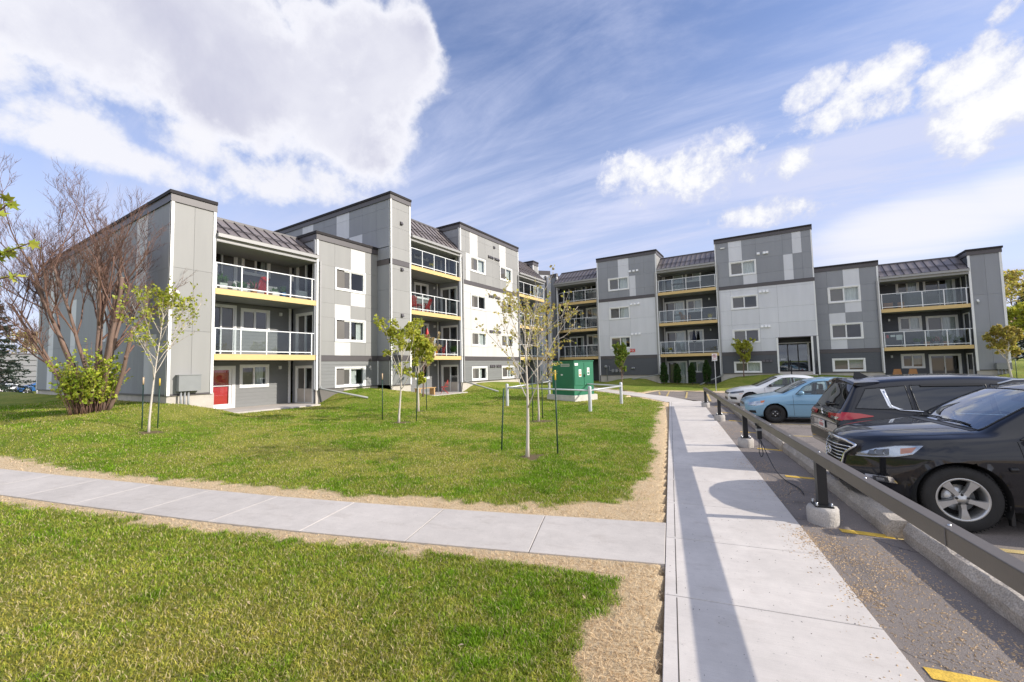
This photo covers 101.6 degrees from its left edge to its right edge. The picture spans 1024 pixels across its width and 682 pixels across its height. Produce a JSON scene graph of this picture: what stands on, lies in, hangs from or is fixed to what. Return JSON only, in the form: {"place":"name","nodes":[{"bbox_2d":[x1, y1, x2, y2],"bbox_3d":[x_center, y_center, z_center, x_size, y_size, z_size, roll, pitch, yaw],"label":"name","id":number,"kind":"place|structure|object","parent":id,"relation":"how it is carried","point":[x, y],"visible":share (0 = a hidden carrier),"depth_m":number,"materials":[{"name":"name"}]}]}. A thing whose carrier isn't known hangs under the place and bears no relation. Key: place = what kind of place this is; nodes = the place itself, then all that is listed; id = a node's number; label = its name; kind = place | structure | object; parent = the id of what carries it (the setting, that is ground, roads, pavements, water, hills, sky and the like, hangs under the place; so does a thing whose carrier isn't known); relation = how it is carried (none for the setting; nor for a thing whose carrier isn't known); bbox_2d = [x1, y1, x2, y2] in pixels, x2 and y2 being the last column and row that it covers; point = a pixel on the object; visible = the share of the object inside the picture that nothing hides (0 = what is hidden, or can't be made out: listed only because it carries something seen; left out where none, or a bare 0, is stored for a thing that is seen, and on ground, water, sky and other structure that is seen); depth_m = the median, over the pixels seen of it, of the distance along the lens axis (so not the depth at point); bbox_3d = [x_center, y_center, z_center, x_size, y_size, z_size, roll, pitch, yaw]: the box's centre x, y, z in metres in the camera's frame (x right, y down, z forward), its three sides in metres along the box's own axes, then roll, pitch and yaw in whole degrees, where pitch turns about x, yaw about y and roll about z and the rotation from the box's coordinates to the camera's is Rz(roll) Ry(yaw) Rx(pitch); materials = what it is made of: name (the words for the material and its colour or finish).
{"place":"outdoors","nodes":[
{"label":"outdoors","id":0,"kind":"place"},
{"bbox_2d":[221,403,320,413],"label":"patio","id":1,"kind":"structure","parent":0,"point":[251,409],"depth_m":19.02,"materials":[{"name":"concrete"}]},
{"bbox_2d":[0,469,665,573],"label":"crossing path","id":2,"kind":"structure","parent":0,"point":[619,540],"depth_m":5.41,"materials":[{"name":"concrete"}]},
{"bbox_2d":[0,358,1023,681],"bbox_3d":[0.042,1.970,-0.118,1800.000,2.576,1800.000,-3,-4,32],"label":"ground","id":3,"kind":"structure","parent":0,"point":[34,398],"depth_m":5.79,"materials":[{"name":"green plant"}]},
{"bbox_2d":[0,300,35,392],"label":"spruce tree","id":4,"kind":"object","parent":3,"relation":"on","point":[8,370],"visible":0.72,"depth_m":50.86,"materials":[{"name":"green plant"}]},
{"bbox_2d":[0,353,36,385],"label":"commercial building","id":5,"kind":"structure","parent":3,"relation":"on","point":[31,366],"depth_m":76.33,"materials":[{"name":"metal"}]},
{"bbox_2d":[0,193,40,286],"bbox_3d":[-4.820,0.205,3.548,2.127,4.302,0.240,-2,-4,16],"label":"maple tree","id":6,"kind":"object","parent":3,"relation":"on","point":[8,252],"visible":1,"depth_m":3.39,"materials":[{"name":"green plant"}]},
{"bbox_2d":[5,328,36,352],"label":"background tree","id":7,"kind":"object","parent":3,"relation":"on","point":[22,349],"visible":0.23,"depth_m":88.74,"materials":[{"name":"plant"}]},
{"bbox_2d":[45,338,132,415],"bbox_3d":[-14.716,1.228,14.587,1.765,2.633,2.153,-2,-4,14],"label":"bush","id":8,"kind":"object","parent":3,"relation":"on","point":[81,388],"visible":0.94,"depth_m":14.24,"materials":[{"name":"green plant"}]},
{"bbox_2d":[0,154,192,411],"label":"bare tree","id":9,"kind":"object","parent":3,"relation":"on","point":[100,269],"visible":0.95,"depth_m":14.90,"materials":[{"name":"brown plant"}]},
{"bbox_2d":[112,275,206,431],"bbox_3d":[-10.682,0.422,12.714,1.731,4.694,2.313,-3,-4,32],"label":"young tree","id":10,"kind":"object","parent":3,"relation":"on","point":[163,296],"visible":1,"depth_m":12.50,"materials":[{"name":"green plant"}]},
{"bbox_2d":[36,189,545,408],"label":"apartment building","id":11,"kind":"structure","parent":3,"relation":"on","point":[353,269],"depth_m":21.73,"materials":[{"name":"grey paint"}]},
{"bbox_2d":[217,271,228,288],"bbox_3d":[-12.358,-2.560,17.723,0.644,0.791,0.585,-2,-3,7],"label":"planter","id":12,"kind":"object","parent":11,"relation":"on","point":[221,279],"visible":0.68,"depth_m":17.68,"materials":[{"name":"green plant"}]},
{"bbox_2d":[213,366,235,408],"bbox_3d":[-13.246,2.097,18.912,0.150,1.940,1.260,-3,-4,32],"label":"door","id":13,"kind":"structure","parent":11,"relation":"in","point":[224,377],"depth_m":19.09,"materials":[{"name":"red paint"}]},
{"bbox_2d":[214,301,236,353],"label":"patio door","id":14,"kind":"structure","parent":11,"relation":"in","point":[227,316],"depth_m":19.39,"materials":[{"name":"grey glass"}]},
{"bbox_2d":[216,254,239,303],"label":"patio door","id":15,"kind":"structure","parent":11,"relation":"in","point":[231,271],"depth_m":19.58,"materials":[{"name":"glass"}]},
{"bbox_2d":[219,303,269,331],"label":"window","id":16,"kind":"structure","parent":11,"relation":"in","point":[254,319],"depth_m":20.35,"materials":[{"name":"grey glass"}]},
{"bbox_2d":[220,258,270,277],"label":"window","id":17,"kind":"structure","parent":11,"relation":"in","point":[245,263],"depth_m":20.50,"materials":[{"name":"clear glass"}]},
{"bbox_2d":[239,364,268,387],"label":"window","id":18,"kind":"structure","parent":11,"relation":"in","point":[251,375],"depth_m":20.18,"materials":[{"name":"white plastic"}]},
{"bbox_2d":[295,365,343,403],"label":"patio door","id":19,"kind":"structure","parent":11,"relation":"in","point":[303,374],"depth_m":21.53,"materials":[{"name":"grey glass"}]},
{"bbox_2d":[295,312,343,355],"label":"patio door","id":20,"kind":"structure","parent":11,"relation":"in","point":[304,321],"depth_m":21.71,"materials":[{"name":"grey glass"}]},
{"bbox_2d":[296,264,344,304],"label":"patio door","id":21,"kind":"structure","parent":11,"relation":"in","point":[302,284],"depth_m":21.94,"materials":[{"name":"clear glass"}]},
{"bbox_2d":[335,267,365,293],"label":"window","id":22,"kind":"structure","parent":11,"relation":"in","point":[355,282],"depth_m":23.21,"materials":[{"name":"white plastic"}]},
{"bbox_2d":[335,318,365,342],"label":"window","id":23,"kind":"structure","parent":11,"relation":"in","point":[354,330],"depth_m":23.02,"materials":[{"name":"white plastic"}]},
{"bbox_2d":[335,366,365,387],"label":"window","id":24,"kind":"structure","parent":11,"relation":"in","point":[353,376],"depth_m":22.71,"materials":[{"name":"white plastic"}]},
{"bbox_2d":[414,281,428,299],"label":"window","id":25,"kind":"structure","parent":11,"relation":"in","point":[421,288],"depth_m":28.50,"materials":[{"name":"white glass"}]},
{"bbox_2d":[440,286,473,315],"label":"patio door","id":26,"kind":"structure","parent":11,"relation":"in","point":[444,292],"depth_m":29.65,"materials":[{"name":"black glass"}]},
{"bbox_2d":[440,252,473,275],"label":"patio door","id":27,"kind":"structure","parent":11,"relation":"in","point":[448,262],"depth_m":29.88,"materials":[{"name":"glass"}]},
{"bbox_2d":[441,365,474,391],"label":"patio door","id":28,"kind":"structure","parent":11,"relation":"in","point":[446,370],"depth_m":29.35,"materials":[{"name":"glass"}]},
{"bbox_2d":[441,325,474,355],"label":"patio door","id":29,"kind":"structure","parent":11,"relation":"in","point":[446,331],"depth_m":29.55,"materials":[{"name":"glass"}]},
{"bbox_2d":[451,292,485,313],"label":"window","id":30,"kind":"structure","parent":11,"relation":"in","point":[479,300],"depth_m":30.52,"materials":[{"name":"white plastic"}]},
{"bbox_2d":[451,255,485,275],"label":"window","id":31,"kind":"structure","parent":11,"relation":"in","point":[479,264],"depth_m":30.77,"materials":[{"name":"white plastic"}]},
{"bbox_2d":[452,329,486,349],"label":"window","id":32,"kind":"structure","parent":11,"relation":"in","point":[480,338],"depth_m":30.33,"materials":[{"name":"white plastic"}]},
{"bbox_2d":[452,366,487,380],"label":"window","id":33,"kind":"structure","parent":11,"relation":"in","point":[481,372],"depth_m":30.20,"materials":[{"name":"white plastic"}]},
{"bbox_2d":[500,265,511,282],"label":"window","id":34,"kind":"structure","parent":11,"relation":"in","point":[504,272],"depth_m":34.00,"materials":[{"name":"white plastic"}]},
{"bbox_2d":[501,334,513,347],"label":"window","id":35,"kind":"structure","parent":11,"relation":"in","point":[506,339],"depth_m":33.66,"materials":[{"name":"white plastic"}]},
{"bbox_2d":[0,385,663,681],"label":"grass","id":36,"kind":"structure","parent":3,"relation":"on","point":[471,643],"depth_m":4.02,"materials":[{"name":"green plant"}]},
{"bbox_2d":[373,314,424,422],"bbox_3d":[-4.010,1.019,14.756,1.835,3.814,1.933,-2,-3,8],"label":"young tree","id":37,"kind":"object","parent":3,"relation":"on","point":[394,334],"visible":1,"depth_m":14.55,"materials":[{"name":"green plant"}]},
{"bbox_2d":[404,327,437,410],"bbox_3d":[-3.957,1.221,17.958,1.661,3.685,1.529,-3,-4,32],"label":"young tree","id":38,"kind":"object","parent":3,"relation":"on","point":[427,348],"visible":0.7,"depth_m":17.70,"materials":[{"name":"green plant"}]},
{"bbox_2d":[415,331,441,396],"bbox_3d":[-4.631,1.273,23.020,1.652,3.716,2.110,-3,-4,32],"label":"crab apple tree","id":39,"kind":"object","parent":3,"relation":"on","point":[432,339],"visible":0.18,"depth_m":23.24,"materials":[{"name":"green plant"}]},
{"bbox_2d":[474,265,583,456],"bbox_3d":[0.048,0.536,9.076,2.874,4.087,2.483,-3,-4,32],"label":"young tree","id":40,"kind":"object","parent":3,"relation":"on","point":[515,308],"visible":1,"depth_m":9.00,"materials":[{"name":"green plant"}]},
{"bbox_2d":[509,303,568,420],"bbox_3d":[1.035,0.773,14.825,1.957,4.255,1.932,0,-4,-23],"label":"young tree","id":41,"kind":"object","parent":3,"relation":"on","point":[536,330],"visible":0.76,"depth_m":14.76,"materials":[{"name":"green plant"}]},
{"bbox_2d":[554,370,558,453],"bbox_3d":[0.980,1.613,9.231,0.050,1.937,0.035,-1,-3,2],"label":"tree stake","id":42,"kind":"object","parent":3,"relation":"on","point":[556,412],"visible":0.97,"depth_m":9.22,"materials":[{"name":"green metal"}]},
{"bbox_2d":[505,379,622,411],"bbox_3d":[2.829,2.706,21.424,5.490,1.341,6.590,-3,-4,32],"label":"pipe guard","id":43,"kind":"object","parent":3,"relation":"on","point":[589,390],"visible":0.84,"depth_m":19.69,"materials":[{"name":"grey metal"}]},
{"bbox_2d":[547,394,597,401],"bbox_3d":[3.321,3.247,23.038,1.850,0.635,2.050,2,-4,-40],"label":"concrete pad","id":44,"kind":"object","parent":3,"relation":"on","point":[577,398],"visible":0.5,"depth_m":22.23,"materials":[{"name":"grey concrete"}]},
{"bbox_2d":[552,360,593,395],"bbox_3d":[3.317,2.010,23.061,1.640,1.834,1.858,2,-4,-40],"label":"transformer cabinet","id":45,"kind":"object","parent":44,"relation":"on","point":[576,374],"visible":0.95,"depth_m":22.39,"materials":[{"name":"green metal"}]},
{"bbox_2d":[611,342,629,387],"bbox_3d":[7.946,1.862,30.367,1.199,3.652,1.050,-1,-3,1],"label":"young tree","id":46,"kind":"object","parent":3,"relation":"on","point":[622,354],"visible":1,"depth_m":30.17,"materials":[{"name":"green plant"}]},
{"bbox_2d":[660,362,668,383],"bbox_3d":[13.020,2.775,35.786,0.808,1.948,0.805,-3,-4,32],"label":"cedar shrub","id":47,"kind":"object","parent":3,"relation":"on","point":[663,368],"visible":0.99,"depth_m":35.62,"materials":[{"name":"green plant"}]},
{"bbox_2d":[673,363,681,384],"bbox_3d":[13.919,2.796,35.208,0.726,1.836,0.690,-3,-4,32],"label":"cedar shrub","id":48,"kind":"object","parent":3,"relation":"on","point":[677,373],"visible":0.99,"depth_m":35.05,"materials":[{"name":"green plant"}]},
{"bbox_2d":[687,363,695,384],"bbox_3d":[14.915,2.722,34.602,0.684,1.927,0.700,-3,-4,32],"label":"cedar shrub","id":49,"kind":"object","parent":3,"relation":"on","point":[691,372],"visible":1,"depth_m":34.45,"materials":[{"name":"green plant"}]},
{"bbox_2d":[702,359,711,384],"bbox_3d":[15.861,2.562,33.989,0.779,2.151,0.773,-3,-4,32],"label":"cedar shrub","id":50,"kind":"object","parent":3,"relation":"on","point":[706,370],"visible":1,"depth_m":33.87,"materials":[{"name":"green plant"}]},
{"bbox_2d":[731,337,755,376],"bbox_3d":[18.072,1.286,32.681,1.566,3.200,1.616,2,-5,-42],"label":"young tree","id":51,"kind":"object","parent":3,"relation":"on","point":[739,346],"visible":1,"depth_m":32.53,"materials":[{"name":"green plant"}]},
{"bbox_2d":[538,224,1012,383],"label":"apartment building","id":52,"kind":"structure","parent":3,"relation":"on","point":[783,301],"depth_m":32.53,"materials":[{"name":"grey"}]},
{"bbox_2d":[568,288,584,307],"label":"patio door","id":53,"kind":"structure","parent":52,"relation":"in","point":[572,298],"depth_m":43.63,"materials":[{"name":"grey glass"}]},
{"bbox_2d":[568,310,590,333],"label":"patio door","id":54,"kind":"structure","parent":52,"relation":"in","point":[578,322],"depth_m":43.53,"materials":[{"name":"grey glass"}]},
{"bbox_2d":[570,336,590,359],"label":"patio door","id":55,"kind":"structure","parent":52,"relation":"in","point":[579,339],"depth_m":43.32,"materials":[{"name":"grey glass"}]},
{"bbox_2d":[586,307,596,318],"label":"window","id":56,"kind":"structure","parent":52,"relation":"in","point":[590,312],"depth_m":42.45,"materials":[{"name":"glass"}]},
{"bbox_2d":[587,332,597,345],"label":"window","id":57,"kind":"structure","parent":52,"relation":"in","point":[592,339],"depth_m":42.28,"materials":[{"name":"glass"}]},
{"bbox_2d":[608,276,628,291],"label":"window","id":58,"kind":"structure","parent":52,"relation":"in","point":[620,283],"depth_m":39.07,"materials":[{"name":"white plastic"}]},
{"bbox_2d":[609,306,629,319],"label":"window","id":59,"kind":"structure","parent":52,"relation":"in","point":[622,312],"depth_m":38.91,"materials":[{"name":"glass"}]},
{"bbox_2d":[610,336,630,348],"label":"window","id":60,"kind":"structure","parent":52,"relation":"in","point":[626,339],"depth_m":38.92,"materials":[{"name":"white plastic"}]},
{"bbox_2d":[663,275,684,298],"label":"patio door","id":61,"kind":"structure","parent":52,"relation":"in","point":[667,283],"depth_m":38.40,"materials":[{"name":"glass"}]},
{"bbox_2d":[662,301,686,327],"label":"patio door","id":62,"kind":"structure","parent":52,"relation":"in","point":[676,306],"depth_m":38.26,"materials":[{"name":"grey glass"}]},
{"bbox_2d":[667,361,687,382],"bbox_3d":[15.026,2.837,37.874,1.730,2.030,0.262,-3,-4,32],"label":"patio door","id":63,"kind":"structure","parent":52,"relation":"in","point":[670,364],"depth_m":37.84,"materials":[{"name":"grey glass"}]},
{"bbox_2d":[664,331,691,356],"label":"patio door","id":64,"kind":"structure","parent":52,"relation":"in","point":[680,336],"depth_m":38.06,"materials":[{"name":"grey glass"}]},
{"bbox_2d":[686,298,702,311],"bbox_3d":[16.323,-3.160,37.339,1.330,1.140,0.266,-3,-4,32],"label":"window","id":65,"kind":"structure","parent":52,"relation":"in","point":[692,303],"depth_m":37.34,"materials":[{"name":"grey glass"}]},
{"bbox_2d":[687,329,703,342],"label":"window","id":66,"kind":"structure","parent":52,"relation":"in","point":[699,333],"depth_m":37.31,"materials":[{"name":"white glass"}]},
{"bbox_2d":[729,259,756,276],"bbox_3d":[18.592,-5.872,33.677,1.920,1.180,0.264,-3,-4,32],"label":"window","id":67,"kind":"structure","parent":52,"relation":"in","point":[745,267],"depth_m":33.67,"materials":[{"name":"white plastic"}]},
{"bbox_2d":[730,294,758,309],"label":"window","id":68,"kind":"structure","parent":52,"relation":"in","point":[742,301],"depth_m":33.77,"materials":[{"name":"glass"}]},
{"bbox_2d":[732,328,760,342],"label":"window","id":69,"kind":"structure","parent":52,"relation":"in","point":[740,334],"depth_m":33.62,"materials":[{"name":"white plastic"}]},
{"bbox_2d":[734,361,761,372],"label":"window","id":70,"kind":"structure","parent":52,"relation":"in","point":[751,366],"depth_m":33.15,"materials":[{"name":"white plastic"}]},
{"bbox_2d":[778,342,815,373],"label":"entrance door","id":71,"kind":"structure","parent":52,"relation":"in","point":[794,343],"depth_m":32.68,"materials":[{"name":"glass"}]},
{"bbox_2d":[827,285,860,303],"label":"window","id":72,"kind":"structure","parent":52,"relation":"in","point":[852,293],"depth_m":30.99,"materials":[{"name":"white plastic"}]},
{"bbox_2d":[830,322,863,339],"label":"window","id":73,"kind":"structure","parent":52,"relation":"in","point":[854,330],"depth_m":31.11,"materials":[{"name":"white plastic"}]},
{"bbox_2d":[832,358,865,371],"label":"window","id":74,"kind":"structure","parent":52,"relation":"in","point":[838,364],"depth_m":30.77,"materials":[{"name":"white plastic"}]},
{"bbox_2d":[895,282,918,294],"bbox_3d":[28.989,-3.975,30.666,1.270,1.050,0.266,-3,-4,32],"label":"window","id":75,"kind":"structure","parent":52,"relation":"in","point":[908,287],"depth_m":30.67,"materials":[{"name":"glass"}]},
{"bbox_2d":[898,316,922,330],"bbox_3d":[29.047,-1.260,30.504,1.270,1.050,0.266,-3,-4,32],"label":"window","id":76,"kind":"structure","parent":52,"relation":"in","point":[910,323],"depth_m":30.47,"materials":[{"name":"glass"}]},
{"bbox_2d":[901,353,925,367],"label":"window","id":77,"kind":"structure","parent":52,"relation":"in","point":[907,360],"depth_m":30.35,"materials":[{"name":"beige glass"}]},
{"bbox_2d":[903,291,927,307],"bbox_3d":[28.294,-2.922,29.294,1.265,1.170,0.696,-3,-4,32],"label":"barbecue","id":78,"kind":"object","parent":52,"relation":"on","point":[912,298],"visible":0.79,"depth_m":29.12,"materials":[{"name":"grey fabric"}]},
{"bbox_2d":[915,279,956,312],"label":"patio door","id":79,"kind":"structure","parent":52,"relation":"in","point":[933,297],"depth_m":29.83,"materials":[{"name":"glass"}]},
{"bbox_2d":[918,315,959,350],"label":"patio door","id":80,"kind":"structure","parent":52,"relation":"in","point":[936,323],"depth_m":29.59,"materials":[{"name":"grey glass"}]},
{"bbox_2d":[918,354,962,373],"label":"patio door","id":81,"kind":"structure","parent":52,"relation":"in","point":[938,363],"depth_m":29.71,"materials":[{"name":"glass"}]},
{"bbox_2d":[960,275,968,303],"bbox_3d":[30.671,-3.553,28.276,0.132,2.150,1.070,-3,-4,32],"label":"side door","id":82,"kind":"structure","parent":52,"relation":"in","point":[964,283],"depth_m":28.49,"materials":[{"name":"grey glass"}]},
{"bbox_2d":[963,312,971,344],"bbox_3d":[30.729,-0.838,28.114,0.132,2.150,1.070,-3,-4,32],"label":"side door","id":83,"kind":"structure","parent":52,"relation":"in","point":[967,317],"depth_m":28.33,"materials":[{"name":"grey glass"}]},
{"bbox_2d":[647,391,1023,681],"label":"parking lot","id":84,"kind":"structure","parent":3,"relation":"on","point":[1002,534],"depth_m":3.73,"materials":[{"name":"grey asphalt"}]},
{"bbox_2d":[762,428,784,450],"bbox_3d":[6.473,2.398,10.302,0.261,0.241,2.400,-3,-4,21],"label":"parking stop","id":85,"kind":"object","parent":84,"relation":"on","point":[774,440],"visible":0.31,"depth_m":9.92,"materials":[{"name":"concrete"}]},
{"bbox_2d":[725,374,830,403],"bbox_3d":[12.126,2.243,18.702,4.556,1.484,2.147,-3,-4,21],"label":"parked car","id":86,"kind":"object","parent":84,"relation":"on","point":[736,394],"visible":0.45,"depth_m":18.44,"materials":[{"name":"white paint"}]},
{"bbox_2d":[740,377,842,422],"bbox_3d":[10.139,1.975,14.041,4.302,1.532,2.080,-3,-4,21],"label":"parked car","id":87,"kind":"object","parent":84,"relation":"on","point":[781,404],"visible":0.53,"depth_m":13.72,"materials":[{"name":"blue paint"}]},
{"bbox_2d":[782,443,813,475],"bbox_3d":[5.622,2.274,8.008,0.263,0.238,2.400,-3,-4,21],"label":"parking stop","id":88,"kind":"object","parent":84,"relation":"on","point":[803,461],"visible":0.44,"depth_m":7.95,"materials":[{"name":"concrete"}]},
{"bbox_2d":[659,391,1023,681],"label":"parking line","id":89,"kind":"object","parent":84,"relation":"on","point":[942,675],"visible":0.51,"depth_m":2.61,"materials":[{"name":"yellow paint"}]},
{"bbox_2d":[669,426,1023,681],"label":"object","id":90,"kind":"structure","parent":84,"relation":"on","point":[883,605],"depth_m":3.51,"materials":[{"name":"yellow"}]},
{"bbox_2d":[701,387,1023,595],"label":"parking rail","id":91,"kind":"object","parent":84,"relation":"on","point":[1005,568],"visible":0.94,"depth_m":3.58,"materials":[{"name":"metal"}]},
{"bbox_2d":[826,469,908,537],"bbox_3d":[4.718,2.152,5.734,0.263,0.239,2.400,-3,-4,21],"label":"parking stop","id":92,"kind":"object","parent":84,"relation":"on","point":[883,519],"visible":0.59,"depth_m":5.15,"materials":[{"name":"concrete"}]},
{"bbox_2d":[811,371,1023,443],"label":"parked car","id":93,"kind":"object","parent":84,"relation":"on","point":[857,396],"visible":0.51,"depth_m":7.09,"materials":[{"name":"black paint"}]},
{"bbox_2d":[825,378,1023,532],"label":"parked car","id":94,"kind":"object","parent":84,"relation":"on","point":[967,475],"visible":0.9,"depth_m":4.91,"materials":[{"name":"black paint"}]},
{"bbox_2d":[903,523,1023,631],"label":"parking stop","id":95,"kind":"object","parent":84,"relation":"on","point":[998,597],"visible":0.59,"depth_m":3.54,"materials":[{"name":"concrete"}]},
{"bbox_2d":[981,324,1023,376],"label":"young tree","id":96,"kind":"object","parent":3,"relation":"on","point":[1011,336],"visible":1,"depth_m":24.87,"materials":[{"name":"yellow plant"}]},
{"bbox_2d":[1003,269,1023,357],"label":"background tree","id":97,"kind":"object","parent":3,"relation":"on","point":[1011,275],"visible":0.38,"depth_m":78.83,"materials":[{"name":"green plant"}]},
{"bbox_2d":[1004,280,1023,319],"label":"background tree","id":98,"kind":"object","parent":3,"relation":"on","point":[1016,284],"visible":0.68,"depth_m":70.30,"materials":[{"name":"yellow plant"}]},
{"bbox_2d":[1006,302,1023,329],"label":"background tree","id":99,"kind":"object","parent":3,"relation":"on","point":[1015,310],"visible":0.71,"depth_m":49.71,"materials":[{"name":"green plant"}]},
{"bbox_2d":[1011,292,1023,360],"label":"spruce tree","id":100,"kind":"object","parent":3,"relation":"on","point":[1021,344],"visible":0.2,"depth_m":55.42,"materials":[{"name":"green plant"}]},
{"bbox_2d":[0,0,1023,360],"label":"sky","id":101,"kind":"structure","parent":0,"point":[570,134],"materials":[{"name":"blue"}]},
{"bbox_2d":[594,388,690,401],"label":"path","id":102,"kind":"structure","parent":0,"point":[659,397],"depth_m":24.48,"materials":[{"name":"concrete"}]},
{"bbox_2d":[663,401,924,681],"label":"sidewalk","id":103,"kind":"structure","parent":0,"point":[750,631],"depth_m":3.55,"materials":[{"name":"concrete"}]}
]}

